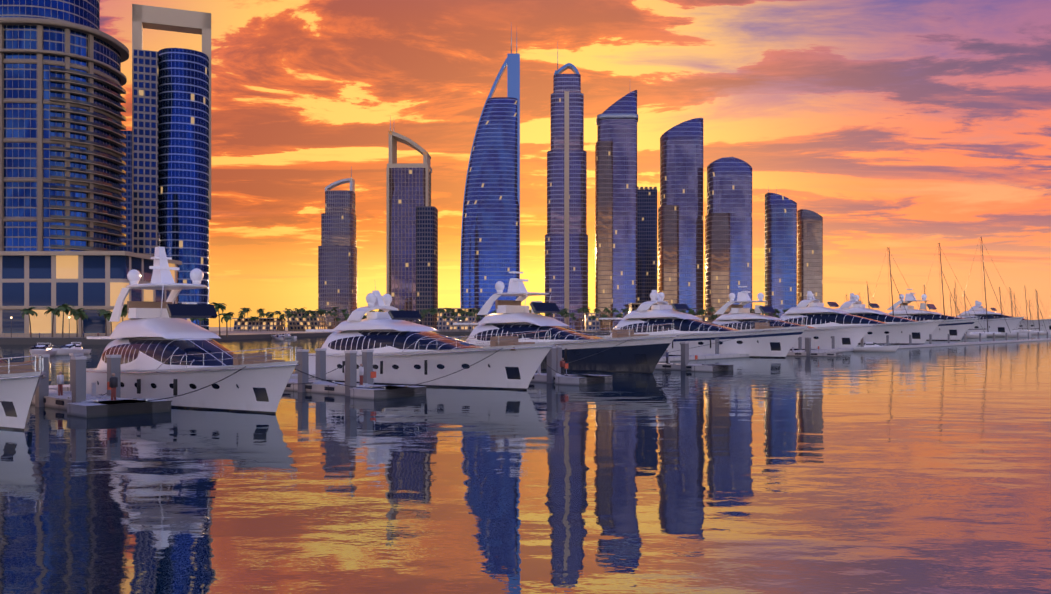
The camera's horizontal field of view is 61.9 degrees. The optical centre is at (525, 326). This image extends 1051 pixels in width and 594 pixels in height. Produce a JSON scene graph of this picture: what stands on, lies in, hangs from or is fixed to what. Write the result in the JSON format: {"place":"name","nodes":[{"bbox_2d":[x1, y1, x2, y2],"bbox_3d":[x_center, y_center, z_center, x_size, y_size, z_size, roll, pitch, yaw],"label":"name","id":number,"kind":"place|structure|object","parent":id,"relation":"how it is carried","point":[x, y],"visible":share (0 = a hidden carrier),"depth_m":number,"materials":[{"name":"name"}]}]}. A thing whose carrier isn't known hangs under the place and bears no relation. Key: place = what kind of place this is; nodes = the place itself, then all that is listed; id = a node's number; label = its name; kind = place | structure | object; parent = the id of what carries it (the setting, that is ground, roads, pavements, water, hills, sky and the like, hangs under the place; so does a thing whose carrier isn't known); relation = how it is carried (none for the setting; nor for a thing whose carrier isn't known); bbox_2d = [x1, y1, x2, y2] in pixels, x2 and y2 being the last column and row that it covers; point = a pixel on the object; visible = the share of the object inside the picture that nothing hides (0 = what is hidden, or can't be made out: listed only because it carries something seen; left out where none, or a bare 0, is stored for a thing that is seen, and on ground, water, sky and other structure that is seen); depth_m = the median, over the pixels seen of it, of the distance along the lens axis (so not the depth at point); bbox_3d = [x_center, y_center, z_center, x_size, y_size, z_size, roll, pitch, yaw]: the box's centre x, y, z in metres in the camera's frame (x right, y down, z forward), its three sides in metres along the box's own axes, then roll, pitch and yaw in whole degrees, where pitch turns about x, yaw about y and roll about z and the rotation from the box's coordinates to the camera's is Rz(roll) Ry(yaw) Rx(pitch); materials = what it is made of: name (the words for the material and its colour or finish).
{"place":"outdoors","nodes":[
{"label":"outdoors","id":0,"kind":"place"},
{"bbox_2d":[121,131,131,251],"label":"tower","id":1,"kind":"structure","parent":0,"point":[127,186],"depth_m":512.92,"materials":[{"name":"blue glass"}]},
{"bbox_2d":[132,4,210,329],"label":"tower","id":2,"kind":"structure","parent":0,"point":[171,142],"depth_m":405.13,"materials":[{"name":"blue glass"}]},
{"bbox_2d":[0,327,611,344],"bbox_3d":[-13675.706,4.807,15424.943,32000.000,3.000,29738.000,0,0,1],"label":"quay wall","id":3,"kind":"structure","parent":0,"point":[236,335],"depth_m":363.95,"materials":[{"name":"beige concrete"}]},
{"bbox_2d":[4,317,82,337],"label":"lamp posts","id":4,"kind":"object","parent":3,"relation":"on","point":[43,334],"visible":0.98,"depth_m":268.66,"materials":[{"name":"black metal"}]},
{"bbox_2d":[0,251,181,336],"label":"podium","id":5,"kind":"object","parent":3,"relation":"on","point":[91,283],"visible":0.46,"depth_m":289.01,"materials":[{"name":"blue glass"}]},
{"bbox_2d":[0,0,128,250],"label":"tower","id":6,"kind":"structure","parent":5,"relation":"on","point":[63,79],"depth_m":304.48,"materials":[{"name":"blue glass"}]},
{"bbox_2d":[20,302,233,337],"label":"palms","id":7,"kind":"object","parent":3,"relation":"on","point":[76,313],"visible":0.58,"depth_m":275.44,"materials":[{"name":"green plant"}]},
{"bbox_2d":[232,303,763,330],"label":"shore buildings","id":8,"kind":"structure","parent":3,"relation":"on","point":[593,325],"depth_m":722.48,"materials":[{"name":"beige stone"}]},
{"bbox_2d":[230,307,788,330],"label":"palms","id":9,"kind":"object","parent":3,"relation":"on","point":[562,312],"visible":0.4,"depth_m":662.82,"materials":[{"name":"green plant"}]},
{"bbox_2d":[595,90,637,330],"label":"tower","id":10,"kind":"structure","parent":3,"relation":"on","point":[616,214],"depth_m":744.68,"materials":[{"name":"blue glass"}]},
{"bbox_2d":[318,167,356,328],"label":"tower","id":11,"kind":"structure","parent":0,"point":[337,267],"depth_m":810.75,"materials":[{"name":"grey glass"}]},
{"bbox_2d":[386,119,437,329],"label":"tower","id":12,"kind":"structure","parent":0,"point":[411,248],"depth_m":787.24,"materials":[{"name":"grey glass"}]},
{"bbox_2d":[460,28,519,322],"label":"tower","id":13,"kind":"structure","parent":0,"point":[490,243],"depth_m":749.02,"materials":[{"name":"blue glass"}]},
{"bbox_2d":[0,334,1050,593],"bbox_3d":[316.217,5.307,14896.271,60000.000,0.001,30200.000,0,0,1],"label":"water","id":14,"kind":"structure","parent":0,"point":[916,470],"depth_m":29.14,"materials":[{"name":"orange liquid"}]},
{"bbox_2d":[0,355,46,430],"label":"yacht","id":15,"kind":"object","parent":14,"relation":"on","point":[19,382],"visible":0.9,"depth_m":44.66,"materials":[{"name":"white plastic"}]},
{"bbox_2d":[29,343,57,355],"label":"tender","id":16,"kind":"object","parent":14,"relation":"on","point":[41,349],"visible":0.81,"depth_m":157.38,"materials":[{"name":"white"}]},
{"bbox_2d":[52,342,90,354],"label":"tender","id":17,"kind":"object","parent":14,"relation":"on","point":[66,349],"visible":0.88,"depth_m":166.91,"materials":[{"name":"white plastic"}]},
{"bbox_2d":[31,353,171,417],"bbox_3d":[-29.930,4.022,58.291,16.080,4.370,5.210,0,0,41],"label":"pontoon","id":18,"kind":"object","parent":14,"relation":"on","point":[80,403],"visible":0.83,"depth_m":54.56,"materials":[{"name":"concrete"}]},
{"bbox_2d":[86,236,299,413],"bbox_3d":[-23.236,-0.359,60.485,26.128,13.291,6.413,0,0,41],"label":"yacht","id":19,"kind":"object","parent":14,"relation":"on","point":[163,349],"visible":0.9,"depth_m":58.82,"materials":[{"name":"white plastic"}]},
{"bbox_2d":[272,334,284,340],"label":"motorboat","id":20,"kind":"object","parent":14,"relation":"on","point":[280,337],"visible":0.98,"depth_m":336.71,"materials":[{"name":"white plastic"}]},
{"bbox_2d":[271,334,297,337],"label":"tender","id":21,"kind":"object","parent":14,"relation":"on","point":[285,335],"visible":0.75,"depth_m":410.02,"materials":[{"name":"white plastic"}]},
{"bbox_2d":[285,348,426,399],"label":"pontoon","id":22,"kind":"object","parent":14,"relation":"on","point":[364,392],"visible":0.77,"depth_m":69.24,"materials":[{"name":"concrete"}]},
{"bbox_2d":[57,350,668,399],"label":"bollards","id":23,"kind":"object","parent":14,"relation":"on","point":[113,383],"visible":0.75,"depth_m":58.90,"materials":[{"name":"beige"}]},
{"bbox_2d":[292,286,555,389],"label":"yacht","id":24,"kind":"object","parent":14,"relation":"on","point":[407,353],"visible":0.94,"depth_m":78.74,"materials":[{"name":"white plastic"}]},
{"bbox_2d":[43,329,833,404],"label":"dock","id":25,"kind":"object","parent":14,"relation":"on","point":[373,376],"visible":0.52,"depth_m":69.12,"materials":[{"name":"grey concrete"}]},
{"bbox_2d":[49,332,1050,390],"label":"pontoon","id":26,"kind":"object","parent":14,"relation":"on","point":[716,355],"visible":0.29,"depth_m":182.60,"materials":[{"name":"concrete"}]},
{"bbox_2d":[453,270,678,372],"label":"yacht","id":27,"kind":"object","parent":14,"relation":"on","point":[640,353],"visible":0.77,"depth_m":106.11,"materials":[{"name":"white plastic"}]},
{"bbox_2d":[530,346,612,385],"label":"pontoon","id":28,"kind":"object","parent":14,"relation":"on","point":[554,355],"visible":0.38,"depth_m":82.77,"materials":[{"name":"concrete"}]},
{"bbox_2d":[655,342,732,371],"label":"pontoon","id":29,"kind":"object","parent":14,"relation":"on","point":[683,364],"visible":0.38,"depth_m":106.52,"materials":[{"name":"concrete"}]},
{"bbox_2d":[598,283,807,357],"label":"yacht","id":30,"kind":"object","parent":14,"relation":"on","point":[773,342],"visible":0.73,"depth_m":157.46,"materials":[{"name":"white plastic"}]},
{"bbox_2d":[712,285,873,349],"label":"yacht","id":31,"kind":"object","parent":14,"relation":"on","point":[847,337],"visible":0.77,"depth_m":208.37,"materials":[{"name":"white plastic"}]},
{"bbox_2d":[787,337,841,356],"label":"pontoon","id":32,"kind":"object","parent":14,"relation":"on","point":[807,352],"visible":0.48,"depth_m":157.81,"materials":[{"name":"concrete"}]},
{"bbox_2d":[780,291,943,343],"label":"yacht","id":33,"kind":"object","parent":14,"relation":"on","point":[815,313],"visible":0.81,"depth_m":276.23,"materials":[{"name":"white plastic"}]},
{"bbox_2d":[862,286,878,308],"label":"sailboat","id":34,"kind":"object","parent":14,"relation":"on","point":[868,297],"visible":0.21,"depth_m":515.91,"materials":[{"name":"white"}]},
{"bbox_2d":[854,340,898,351],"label":"tender","id":35,"kind":"object","parent":14,"relation":"on","point":[872,347],"visible":0.98,"depth_m":187.29,"materials":[{"name":"white plastic"}]},
{"bbox_2d":[870,247,925,319],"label":"sailboat","id":36,"kind":"object","parent":14,"relation":"on","point":[891,286],"visible":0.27,"depth_m":396.30,"materials":[{"name":"white"}]},
{"bbox_2d":[835,293,978,340],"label":"yacht","id":37,"kind":"object","parent":14,"relation":"on","point":[956,329],"visible":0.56,"depth_m":351.26,"materials":[{"name":"white plastic"}]},
{"bbox_2d":[916,243,986,337],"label":"sailboat","id":38,"kind":"object","parent":14,"relation":"on","point":[983,335],"visible":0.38,"depth_m":422.26,"materials":[{"name":"white"}]},
{"bbox_2d":[887,289,1023,333],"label":"yacht","id":39,"kind":"object","parent":14,"relation":"on","point":[998,325],"visible":0.42,"depth_m":491.29,"materials":[{"name":"white plastic"}]},
{"bbox_2d":[958,291,970,317],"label":"sailboat","id":40,"kind":"object","parent":14,"relation":"on","point":[965,305],"visible":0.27,"depth_m":611.02,"materials":[{"name":"white"}]},
{"bbox_2d":[957,237,1030,336],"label":"sailboats","id":41,"kind":"object","parent":14,"relation":"on","point":[998,334],"visible":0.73,"depth_m":461.30,"materials":[{"name":"white"}]},
{"bbox_2d":[957,301,1050,331],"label":"yacht","id":42,"kind":"object","parent":14,"relation":"on","point":[977,311],"visible":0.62,"depth_m":786.75,"materials":[{"name":"white plastic"}]},
{"bbox_2d":[994,287,1015,332],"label":"sailboat","id":43,"kind":"object","parent":14,"relation":"on","point":[1003,310],"visible":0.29,"depth_m":604.39,"materials":[{"name":"white"}]},
{"bbox_2d":[1003,287,1032,332],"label":"sailboat","id":44,"kind":"object","parent":14,"relation":"on","point":[1018,331],"visible":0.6,"depth_m":688.27,"materials":[{"name":"white"}]},
{"bbox_2d":[1016,285,1041,331],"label":"sailboats","id":45,"kind":"object","parent":14,"relation":"on","point":[1027,317],"visible":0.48,"depth_m":727.34,"materials":[{"name":"white"}]},
{"bbox_2d":[1029,292,1050,334],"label":"sailboat","id":46,"kind":"object","parent":14,"relation":"on","point":[1040,333],"visible":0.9,"depth_m":603.28,"materials":[{"name":"white"}]},
{"bbox_2d":[545,52,587,330],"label":"tower","id":47,"kind":"structure","parent":0,"point":[566,260],"depth_m":764.27,"materials":[{"name":"blue glass"}]},
{"bbox_2d":[100,0,1050,326],"label":"sky","id":48,"kind":"structure","parent":0,"point":[911,127],"materials":[{"name":"orange"}]},
{"bbox_2d":[637,187,656,302],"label":"tower","id":49,"kind":"structure","parent":0,"point":[646,238],"depth_m":866.25,"materials":[{"name":"black glass"}]},
{"bbox_2d":[658,118,702,315],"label":"tower","id":50,"kind":"structure","parent":0,"point":[680,244],"depth_m":772.16,"materials":[{"name":"blue glass"}]},
{"bbox_2d":[705,157,751,320],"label":"tower","id":51,"kind":"structure","parent":0,"point":[728,243],"depth_m":751.43,"materials":[{"name":"blue glass"}]},
{"bbox_2d":[765,190,796,317],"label":"tower","id":52,"kind":"structure","parent":0,"point":[780,253],"depth_m":784.61,"materials":[{"name":"blue glass"}]},
{"bbox_2d":[797,209,822,306],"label":"tower","id":53,"kind":"structure","parent":0,"point":[809,250],"depth_m":806.06,"materials":[{"name":"grey glass"}]}
]}

